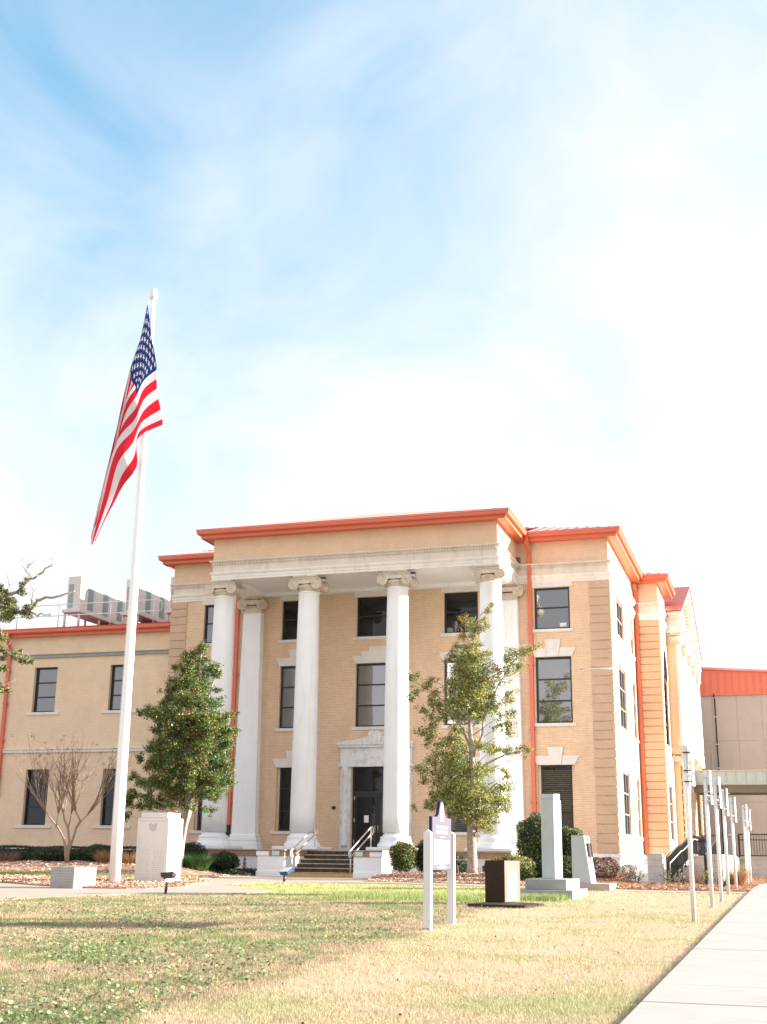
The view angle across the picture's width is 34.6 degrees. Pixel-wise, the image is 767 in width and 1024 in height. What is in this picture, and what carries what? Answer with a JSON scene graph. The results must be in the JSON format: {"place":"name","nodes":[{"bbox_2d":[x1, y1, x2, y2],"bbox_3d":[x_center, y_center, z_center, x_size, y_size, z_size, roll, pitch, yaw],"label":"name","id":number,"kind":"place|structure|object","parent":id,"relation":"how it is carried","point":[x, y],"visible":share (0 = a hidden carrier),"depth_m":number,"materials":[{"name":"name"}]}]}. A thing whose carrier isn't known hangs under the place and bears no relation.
{"place":"outdoors","nodes":[
{"label":"outdoors","id":0,"kind":"place"},
{"bbox_2d":[0,876,367,899],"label":"plaza paving","id":1,"kind":"structure","parent":0,"point":[221,885],"depth_m":33.25,"materials":[{"name":"concrete"}]},
{"bbox_2d":[50,867,96,888],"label":"concrete block","id":2,"kind":"structure","parent":1,"relation":"on","point":[72,877],"depth_m":33.60,"materials":[{"name":"white concrete"}]},
{"bbox_2d":[160,871,176,893],"bbox_3d":[-5.360,9.230,30.662,0.349,0.561,0.275,-2,-16,9],"label":"spotlight","id":3,"kind":"object","parent":1,"relation":"on","point":[167,875],"visible":1,"depth_m":30.60,"materials":[{"name":"grey metal"}]},
{"bbox_2d":[0,873,750,1023],"bbox_3d":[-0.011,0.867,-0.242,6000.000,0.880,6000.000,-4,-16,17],"label":"ground","id":4,"kind":"structure","parent":0,"point":[411,908],"depth_m":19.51,"materials":[{"name":"plant"}]},
{"bbox_2d":[0,549,74,693],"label":"live oak tree","id":5,"kind":"object","parent":4,"relation":"on","point":[8,605],"visible":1,"depth_m":28.15,"materials":[{"name":"green plant"}]},
{"bbox_2d":[0,622,171,849],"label":"office wing","id":6,"kind":"structure","parent":4,"relation":"on","point":[68,684],"depth_m":63.22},
{"bbox_2d":[14,770,50,827],"bbox_3d":[-17.704,14.622,62.889,2.080,2.910,0.340,-4,-16,17],"label":"window","id":7,"kind":"structure","parent":6,"relation":"in","point":[34,816],"depth_m":62.96,"materials":[{"name":"black glass"}]},
{"bbox_2d":[25,667,58,714],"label":"window","id":8,"kind":"structure","parent":6,"relation":"in","point":[46,679],"depth_m":64.49,"materials":[{"name":"black glass"}]},
{"bbox_2d":[14,599,162,628],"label":"roof railing","id":9,"kind":"object","parent":6,"relation":"on","point":[110,613],"visible":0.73,"depth_m":65.79,"materials":[{"name":"metal"}]},
{"bbox_2d":[62,576,127,626],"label":"air conditioner","id":10,"kind":"object","parent":6,"relation":"on","point":[87,590],"visible":0.72,"depth_m":70.94,"materials":[{"name":"grey metal"}]},
{"bbox_2d":[92,769,129,828],"bbox_3d":[-13.446,14.314,61.598,2.080,2.910,0.340,-4,-16,17],"label":"window","id":11,"kind":"structure","parent":6,"relation":"in","point":[107,810],"depth_m":61.74,"materials":[{"name":"black glass"}]},
{"bbox_2d":[102,665,136,712],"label":"window","id":12,"kind":"structure","parent":6,"relation":"in","point":[117,670],"depth_m":63.27,"materials":[{"name":"black glass"}]},
{"bbox_2d":[120,579,171,623],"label":"air conditioner","id":13,"kind":"object","parent":6,"relation":"on","point":[146,590],"visible":0.46,"depth_m":71.33,"materials":[{"name":"grey metal"}]},
{"bbox_2d":[165,577,173,621],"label":"air conditioner","id":14,"kind":"object","parent":6,"relation":"on","point":[168,612],"visible":0.05,"depth_m":69.36,"materials":[{"name":"grey metal"}]},
{"bbox_2d":[0,870,197,877],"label":"lush grass","id":15,"kind":"structure","parent":4,"relation":"on","point":[44,873],"depth_m":44.14,"materials":[{"name":"green plant"}]},
{"bbox_2d":[0,876,210,888],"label":"mulch island","id":16,"kind":"structure","parent":4,"relation":"on","point":[107,887],"depth_m":34.40,"materials":[{"name":"brown wood"}]},
{"bbox_2d":[0,874,209,887],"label":"bark chips","id":17,"kind":"object","parent":16,"relation":"on","point":[100,881],"visible":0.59,"depth_m":37.43,"materials":[{"name":"brown wood"}]},
{"bbox_2d":[108,288,157,882],"bbox_3d":[-8.027,1.775,39.890,0.350,19.674,0.350,-4,-16,17],"label":"flagpole","id":18,"kind":"object","parent":16,"relation":"on","point":[117,827],"visible":0.9,"depth_m":38.82,"materials":[{"name":"white metal"}]},
{"bbox_2d":[91,306,162,544],"bbox_3d":[-8.430,-3.056,41.106,2.349,8.373,0.256,-4,-16,17],"label":"flag","id":19,"kind":"object","parent":18,"relation":"attached to","point":[140,413],"visible":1,"depth_m":41.03,"materials":[{"name":"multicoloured fabric"}]},
{"bbox_2d":[134,812,182,881],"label":"memorial slab","id":20,"kind":"structure","parent":16,"relation":"on","point":[159,844],"depth_m":38.61,"materials":[{"name":"stone"}]},
{"bbox_2d":[0,859,254,878],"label":"mulch bed","id":21,"kind":"object","parent":4,"relation":"on","point":[56,864],"visible":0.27,"depth_m":47.70,"materials":[{"name":"brown wood"}]},
{"bbox_2d":[0,851,21,861],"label":"dry grass clump","id":22,"kind":"object","parent":21,"relation":"on","point":[6,858],"visible":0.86,"depth_m":50.98,"materials":[{"name":"brown plant"}]},
{"bbox_2d":[0,848,31,860],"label":"clipped shrub","id":23,"kind":"object","parent":21,"relation":"on","point":[24,855],"visible":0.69,"depth_m":53.56,"materials":[{"name":"green plant"}]},
{"bbox_2d":[31,846,80,861],"bbox_3d":[-13.756,14.383,51.759,2.229,0.753,1.347,-4,-16,17],"label":"clipped shrub","id":24,"kind":"object","parent":21,"relation":"on","point":[53,853],"visible":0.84,"depth_m":51.42,"materials":[{"name":"green plant"}]},
{"bbox_2d":[0,844,135,861],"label":"hedge","id":25,"kind":"object","parent":21,"relation":"on","point":[32,849],"visible":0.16,"depth_m":58.20,"materials":[{"name":"green plant"}]},
{"bbox_2d":[12,733,135,861],"bbox_3d":[-13.038,11.743,51.123,5.457,5.348,3.044,0,-16,2],"label":"crepe myrtle","id":26,"kind":"object","parent":21,"relation":"on","point":[60,789],"visible":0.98,"depth_m":50.93,"materials":[{"name":"brown plant"}]},
{"bbox_2d":[85,848,109,863],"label":"dry grass clump","id":27,"kind":"object","parent":21,"relation":"on","point":[103,859],"visible":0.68,"depth_m":49.76,"materials":[{"name":"brown plant"}]},
{"bbox_2d":[78,843,122,861],"bbox_3d":[-11.835,14.319,51.588,2.000,0.888,1.326,-4,-16,17],"label":"clipped shrub","id":28,"kind":"object","parent":21,"relation":"on","point":[89,854],"visible":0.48,"depth_m":51.29,"materials":[{"name":"green plant"}]},
{"bbox_2d":[121,848,135,863],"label":"dry grass clump","id":29,"kind":"object","parent":21,"relation":"on","point":[131,858],"visible":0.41,"depth_m":49.32,"materials":[{"name":"brown plant"}]},
{"bbox_2d":[124,640,242,866],"bbox_3d":[-8.206,9.715,50.072,5.176,9.194,3.836,-4,-16,17],"label":"holly tree","id":30,"kind":"object","parent":21,"relation":"on","point":[199,731],"visible":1,"depth_m":49.40,"materials":[{"name":"green plant"}]},
{"bbox_2d":[183,842,207,857],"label":"clipped shrub","id":31,"kind":"object","parent":21,"relation":"on","point":[191,847],"visible":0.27,"depth_m":51.85,"materials":[{"name":"green plant"}]},
{"bbox_2d":[182,851,222,869],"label":"strap leaf clump","id":32,"kind":"object","parent":21,"relation":"on","point":[201,862],"visible":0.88,"depth_m":48.84,"materials":[{"name":"green plant"}]},
{"bbox_2d":[210,850,240,870],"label":"clipped shrub","id":33,"kind":"object","parent":21,"relation":"on","point":[228,861],"visible":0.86,"depth_m":50.04,"materials":[{"name":"green plant"}]},
{"bbox_2d":[209,864,256,875],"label":"ground cover","id":34,"kind":"object","parent":21,"relation":"on","point":[247,872],"visible":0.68,"depth_m":49.67,"materials":[{"name":"green plant"}]},
{"bbox_2d":[0,893,483,1023],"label":"weed leaves","id":35,"kind":"object","parent":4,"relation":"on","point":[37,998],"visible":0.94,"depth_m":14.35,"materials":[{"name":"green plant"}]},
{"bbox_2d":[279,867,292,885],"bbox_3d":[-2.951,11.009,37.248,0.293,0.554,0.349,-7,-17,25],"label":"spotlight","id":36,"kind":"object","parent":4,"relation":"on","point":[284,871],"visible":1,"depth_m":37.20,"materials":[{"name":"metal"}]},
{"bbox_2d":[2,898,631,1020],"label":"fallen leaves","id":37,"kind":"object","parent":4,"relation":"on","point":[325,1013],"visible":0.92,"depth_m":13.55,"materials":[{"name":"brown plant"}]},
{"bbox_2d":[4,895,685,1023],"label":"fallen leaves","id":38,"kind":"object","parent":4,"relation":"on","point":[215,1010],"visible":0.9,"depth_m":12.28,"materials":[{"name":"brown plant"}]},
{"bbox_2d":[158,507,704,877],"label":"courthouse","id":39,"kind":"structure","parent":4,"relation":"on","point":[322,636],"depth_m":56.94,"materials":[{"name":"beige brick"}]},
{"bbox_2d":[201,653,210,712],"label":"window","id":40,"kind":"structure","parent":39,"relation":"in","point":[204,675],"depth_m":61.08,"materials":[{"name":"black"}]},
{"bbox_2d":[188,788,225,833],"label":"window","id":41,"kind":"structure","parent":39,"relation":"in","point":[198,816],"depth_m":59.28,"materials":[{"name":"black glass"}]},
{"bbox_2d":[202,599,235,645],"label":"window","id":42,"kind":"structure","parent":39,"relation":"in","point":[209,609],"depth_m":61.87,"materials":[{"name":"black glass"}]},
{"bbox_2d":[270,750,291,833],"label":"window","id":43,"kind":"structure","parent":39,"relation":"in","point":[284,773],"depth_m":58.36,"materials":[{"name":"black glass"}]},
{"bbox_2d":[275,649,295,731],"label":"window","id":44,"kind":"structure","parent":39,"relation":"in","point":[287,673],"depth_m":59.66,"materials":[{"name":"black glass"}]},
{"bbox_2d":[278,596,298,642],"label":"window","id":45,"kind":"structure","parent":39,"relation":"in","point":[290,611],"depth_m":60.59,"materials":[{"name":"black glass"}]},
{"bbox_2d":[351,646,385,729],"bbox_3d":[-0.258,8.308,58.232,2.540,3.920,0.320,-4,-16,17],"label":"window","id":46,"kind":"structure","parent":39,"relation":"in","point":[370,687],"depth_m":58.43,"materials":[{"name":"black"}]},
{"bbox_2d":[353,591,386,639],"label":"window","id":47,"kind":"structure","parent":39,"relation":"in","point":[372,611],"depth_m":59.36,"materials":[{"name":"black glass"}]},
{"bbox_2d":[439,643,479,727],"bbox_3d":[3.618,8.027,57.057,2.120,3.920,0.320,-4,-16,17],"label":"window","id":48,"kind":"structure","parent":39,"relation":"in","point":[442,654],"depth_m":57.31,"materials":[{"name":"black glass"}]},
{"bbox_2d":[439,748,480,835],"bbox_3d":[3.562,12.646,55.769,2.120,3.850,0.320,-4,-16,17],"label":"window","id":49,"kind":"structure","parent":39,"relation":"in","point":[457,827],"depth_m":55.56,"materials":[{"name":"black glass"}]},
{"bbox_2d":[441,586,479,636],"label":"window","id":50,"kind":"structure","parent":39,"relation":"in","point":[456,604],"depth_m":58.13,"materials":[{"name":"black glass"}]},
{"bbox_2d":[532,581,573,632],"bbox_3d":[7.767,4.398,56.751,1.940,2.305,0.300,-4,-16,17],"label":"window","id":51,"kind":"structure","parent":39,"relation":"in","point":[552,605],"depth_m":56.84,"materials":[{"name":"black glass"}]},
{"bbox_2d":[533,639,576,726],"bbox_3d":[7.723,7.730,55.812,2.120,3.920,0.320,-4,-16,17],"label":"window","id":52,"kind":"structure","parent":39,"relation":"in","point":[553,672],"depth_m":55.88,"materials":[{"name":"black glass"}]},
{"bbox_2d":[535,747,578,834],"bbox_3d":[7.667,12.348,54.524,2.120,3.850,0.320,-4,-16,17],"label":"window","id":53,"kind":"structure","parent":39,"relation":"in","point":[556,774],"depth_m":54.69,"materials":[{"name":"black"}]},
{"bbox_2d":[616,599,625,647],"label":"window","id":54,"kind":"structure","parent":39,"relation":"in","point":[618,608],"depth_m":59.91,"materials":[{"name":"grey"}]},
{"bbox_2d":[618,666,629,735],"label":"window","id":55,"kind":"structure","parent":39,"relation":"in","point":[621,674],"depth_m":58.93,"materials":[{"name":"grey"}]},
{"bbox_2d":[623,772,633,838],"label":"window","id":56,"kind":"structure","parent":39,"relation":"in","point":[625,776],"depth_m":57.62,"materials":[{"name":"grey glass"}]},
{"bbox_2d":[630,621,635,660],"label":"window","id":57,"kind":"structure","parent":39,"relation":"in","point":[632,655],"depth_m":64.48,"materials":[{"name":"grey"}]},
{"bbox_2d":[633,684,638,742],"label":"window","id":58,"kind":"structure","parent":39,"relation":"in","point":[636,740],"depth_m":63.56,"materials":[{"name":"grey"}]},
{"bbox_2d":[637,780,642,840],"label":"window","id":59,"kind":"structure","parent":39,"relation":"in","point":[641,839],"depth_m":62.29,"materials":[{"name":"grey"}]},
{"bbox_2d":[662,644,671,750],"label":"window","id":60,"kind":"structure","parent":39,"relation":"in","point":[665,671],"depth_m":67.29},
{"bbox_2d":[669,785,676,843],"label":"window","id":61,"kind":"structure","parent":39,"relation":"in","point":[670,797],"depth_m":65.77,"materials":[{"name":"grey"}]},
{"bbox_2d":[692,770,766,835],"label":"covered walkway","id":62,"kind":"structure","parent":39,"relation":"attached to","point":[743,782],"depth_m":75.47,"materials":[{"name":"beige metal"}]},
{"bbox_2d":[423,800,455,930],"bbox_3d":[0.916,5.731,20.011,0.124,2.050,1.726,-4,-16,16],"label":"historical marker","id":63,"kind":"object","parent":4,"relation":"on","point":[438,844],"visible":0.98,"depth_m":19.93,"materials":[{"name":"white metal"}]},
{"bbox_2d":[150,900,734,1023],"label":"dry turf","id":64,"kind":"structure","parent":4,"relation":"on","point":[613,1013],"depth_m":12.84,"materials":[{"name":"yellow plant"}]},
{"bbox_2d":[468,860,543,908],"bbox_3d":[2.707,8.037,26.641,1.338,0.970,2.034,-6,-17,22],"label":"granite monument","id":65,"kind":"object","parent":4,"relation":"on","point":[502,883],"visible":0.94,"depth_m":27.12,"materials":[{"name":"brown stone"}]},
{"bbox_2d":[520,892,570,902],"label":"lush grass","id":66,"kind":"structure","parent":4,"relation":"on","point":[533,897],"depth_m":28.74,"materials":[{"name":"green plant"}]},
{"bbox_2d":[520,794,587,898],"bbox_3d":[4.338,8.516,31.509,1.320,2.600,2.500,-4,-16,17],"label":"obelisk monument","id":67,"kind":"object","parent":4,"relation":"on","point":[551,880],"visible":0.87,"depth_m":31.16,"materials":[{"name":"grey stone"}]},
{"bbox_2d":[366,871,766,891],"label":"mulch bed","id":68,"kind":"object","parent":4,"relation":"on","point":[520,885],"visible":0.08,"depth_m":40.83,"materials":[{"name":"brown wood"}]},
{"bbox_2d":[389,841,416,871],"bbox_3d":[0.763,13.304,47.480,1.111,1.265,1.114,-4,-16,17],"label":"red tip shrub","id":69,"kind":"object","parent":68,"relation":"on","point":[402,856],"visible":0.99,"depth_m":47.19,"materials":[{"name":"green plant"}]},
{"bbox_2d":[413,839,442,871],"bbox_3d":[1.767,13.428,47.880,1.369,1.426,1.139,-4,-16,17],"label":"dark shrub","id":70,"kind":"object","parent":68,"relation":"on","point":[419,858],"visible":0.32,"depth_m":47.64,"materials":[{"name":"green plant"}]},
{"bbox_2d":[455,854,465,872],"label":"shrub","id":71,"kind":"object","parent":68,"relation":"on","point":[461,863],"visible":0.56,"depth_m":46.34,"materials":[{"name":"green plant"}]},
{"bbox_2d":[455,860,466,871],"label":"dark shrub","id":72,"kind":"object","parent":68,"relation":"on","point":[459,867],"visible":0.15,"depth_m":48.28,"materials":[{"name":"green plant"}]},
{"bbox_2d":[405,602,543,874],"bbox_3d":[3.428,8.491,46.793,5.011,10.308,2.994,-14,-22,43],"label":"holly tree","id":73,"kind":"object","parent":68,"relation":"on","point":[469,804],"visible":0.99,"depth_m":46.77,"materials":[{"name":"green plant"}]},
{"bbox_2d":[491,854,538,880],"bbox_3d":[4.396,12.125,41.844,1.755,1.014,1.123,-4,-16,17],"label":"shrub","id":74,"kind":"object","parent":68,"relation":"on","point":[527,867],"visible":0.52,"depth_m":41.54,"materials":[{"name":"green plant"}]},
{"bbox_2d":[534,860,541,877],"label":"shrub","id":75,"kind":"object","parent":68,"relation":"on","point":[539,869],"visible":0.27,"depth_m":41.70,"materials":[{"name":"green plant"}]},
{"bbox_2d":[515,812,563,863],"bbox_3d":[5.633,11.897,44.236,1.816,2.223,1.770,-4,-16,17],"label":"round shrub","id":76,"kind":"object","parent":68,"relation":"on","point":[529,843],"visible":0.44,"depth_m":43.84,"materials":[{"name":"green plant"}]},
{"bbox_2d":[562,855,571,877],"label":"shrub","id":77,"kind":"object","parent":68,"relation":"on","point":[567,865],"visible":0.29,"depth_m":41.53,"materials":[{"name":"green plant"}]},
{"bbox_2d":[562,825,583,856],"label":"round shrub","id":78,"kind":"object","parent":68,"relation":"on","point":[566,842],"visible":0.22,"depth_m":43.85,"materials":[{"name":"green plant"}]},
{"bbox_2d":[593,856,619,878],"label":"bare shrub","id":79,"kind":"object","parent":68,"relation":"on","point":[605,873],"visible":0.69,"depth_m":42.34,"materials":[{"name":"brown plant"}]},
{"bbox_2d":[618,856,629,877],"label":"young shrub","id":80,"kind":"object","parent":68,"relation":"on","point":[622,868],"visible":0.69,"depth_m":43.76,"materials":[{"name":"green plant"}]},
{"bbox_2d":[619,865,638,881],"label":"young shrub","id":81,"kind":"object","parent":68,"relation":"on","point":[628,877],"visible":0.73,"depth_m":42.88,"materials":[{"name":"green plant"}]},
{"bbox_2d":[627,863,645,881],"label":"young shrub","id":82,"kind":"object","parent":68,"relation":"on","point":[634,876],"visible":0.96,"depth_m":41.87,"materials":[{"name":"green plant"}]},
{"bbox_2d":[657,868,673,883],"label":"young shrub","id":83,"kind":"object","parent":68,"relation":"on","point":[668,874],"visible":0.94,"depth_m":40.40,"materials":[{"name":"green plant"}]},
{"bbox_2d":[596,873,766,890],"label":"pine straw","id":84,"kind":"object","parent":68,"relation":"on","point":[759,880],"visible":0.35,"depth_m":38.99,"materials":[{"name":"brown plant"}]},
{"bbox_2d":[673,869,689,883],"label":"young shrub","id":85,"kind":"object","parent":68,"relation":"on","point":[682,879],"visible":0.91,"depth_m":40.05,"materials":[{"name":"green plant"}]},
{"bbox_2d":[695,866,707,883],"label":"young shrub","id":86,"kind":"object","parent":68,"relation":"on","point":[702,879],"visible":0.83,"depth_m":40.34,"materials":[{"name":"brown plant"}]},
{"bbox_2d":[714,875,732,885],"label":"young grass","id":87,"kind":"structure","parent":68,"relation":"on","point":[724,882],"depth_m":37.92,"materials":[{"name":"green plant"}]},
{"bbox_2d":[729,797,737,887],"bbox_3d":[10.401,9.860,36.458,0.185,2.780,0.310,-4,-16,17],"label":"street sign","id":88,"kind":"object","parent":68,"relation":"on","point":[733,841],"visible":0.98,"depth_m":36.51,"materials":[{"name":"metal"}]},
{"bbox_2d":[717,864,756,885],"bbox_3d":[11.538,11.781,39.958,1.608,0.766,1.547,-4,-16,17],"label":"dry grass clump","id":89,"kind":"object","parent":68,"relation":"on","point":[741,877],"visible":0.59,"depth_m":39.74,"materials":[{"name":"brown plant"}]},
{"bbox_2d":[742,805,748,882],"bbox_3d":[12.482,11.496,42.343,0.185,2.820,0.310,-4,-16,17],"label":"pole","id":90,"kind":"object","parent":68,"relation":"on","point":[744,834],"visible":0.96,"depth_m":42.41,"materials":[{"name":"metal"}]},
{"bbox_2d":[745,809,751,882],"bbox_3d":[13.074,12.008,43.965,0.185,2.720,0.310,-4,-16,17],"label":"street sign","id":91,"kind":"object","parent":68,"relation":"on","point":[748,845],"visible":0.85,"depth_m":44.00,"materials":[{"name":"metal"}]},
{"bbox_2d":[571,835,616,890],"bbox_3d":[6.171,10.303,36.124,1.080,1.560,1.600,-4,-16,17],"label":"slanted monument","id":92,"kind":"object","parent":4,"relation":"on","point":[583,871],"visible":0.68,"depth_m":35.60,"materials":[{"name":"stone"}]},
{"bbox_2d":[629,834,739,883],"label":"access ramp","id":93,"kind":"structure","parent":4,"relation":"on","point":[676,858],"depth_m":44.61,"materials":[{"name":"grey concrete"}]},
{"bbox_2d":[696,836,706,855],"bbox_3d":[14.588,15.266,56.269,0.580,0.930,0.580,-4,-16,17],"label":"trash bin","id":94,"kind":"object","parent":93,"relation":"on","point":[702,845],"visible":0.63,"depth_m":56.07,"materials":[{"name":"blue plastic"}]},
{"bbox_2d":[682,744,696,922],"bbox_3d":[5.420,5.679,21.653,0.185,3.150,0.310,-4,-16,17],"label":"pole","id":95,"kind":"object","parent":4,"relation":"on","point":[687,775],"visible":0.95,"depth_m":21.70,"materials":[{"name":"metal"}]},
{"bbox_2d":[703,770,713,907],"bbox_3d":[7.087,7.122,26.702,0.185,2.990,0.310,-4,-16,17],"label":"pole","id":96,"kind":"object","parent":4,"relation":"on","point":[706,800],"visible":0.95,"depth_m":26.75,"materials":[{"name":"metal"}]},
{"bbox_2d":[712,777,722,902],"bbox_3d":[7.975,7.808,29.225,0.185,2.980,0.310,-4,-16,17],"label":"pole","id":97,"kind":"object","parent":4,"relation":"on","point":[715,796],"visible":0.95,"depth_m":29.27,"materials":[{"name":"metal"}]},
{"bbox_2d":[721,789,729,894],"bbox_3d":[9.360,9.020,33.572,0.185,2.900,0.310,-4,-16,17],"label":"street sign","id":98,"kind":"object","parent":4,"relation":"on","point":[725,841],"visible":0.9,"depth_m":33.61,"materials":[{"name":"metal"}]},
{"bbox_2d":[699,667,766,866],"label":"warehouse building","id":99,"kind":"structure","parent":4,"relation":"on","point":[733,701],"depth_m":90.40,"materials":[{"name":"beige metal"}]},
{"bbox_2d":[738,857,766,877],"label":"retaining wall","id":100,"kind":"structure","parent":4,"relation":"on","point":[758,864],"depth_m":57.15,"materials":[{"name":"grey concrete"}]},
{"bbox_2d":[700,834,766,856],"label":"picket fence","id":101,"kind":"object","parent":100,"relation":"on","point":[739,848],"visible":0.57,"depth_m":57.57,"materials":[{"name":"black metal"}]},
{"bbox_2d":[0,0,766,669],"label":"sky","id":102,"kind":"structure","parent":0,"point":[398,255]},
{"bbox_2d":[321,889,484,902],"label":"lush grass","id":103,"kind":"structure","parent":0,"point":[414,896],"depth_m":29.21,"materials":[{"name":"green plant"}]},
{"bbox_2d":[333,882,748,893],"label":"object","id":104,"kind":"structure","parent":0,"point":[619,890],"depth_m":38.10,"materials":[{"name":"concrete"}]},
{"bbox_2d":[620,884,766,1023],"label":"sidewalk","id":105,"kind":"structure","parent":0,"point":[717,974],"depth_m":12.07,"materials":[{"name":"concrete"}]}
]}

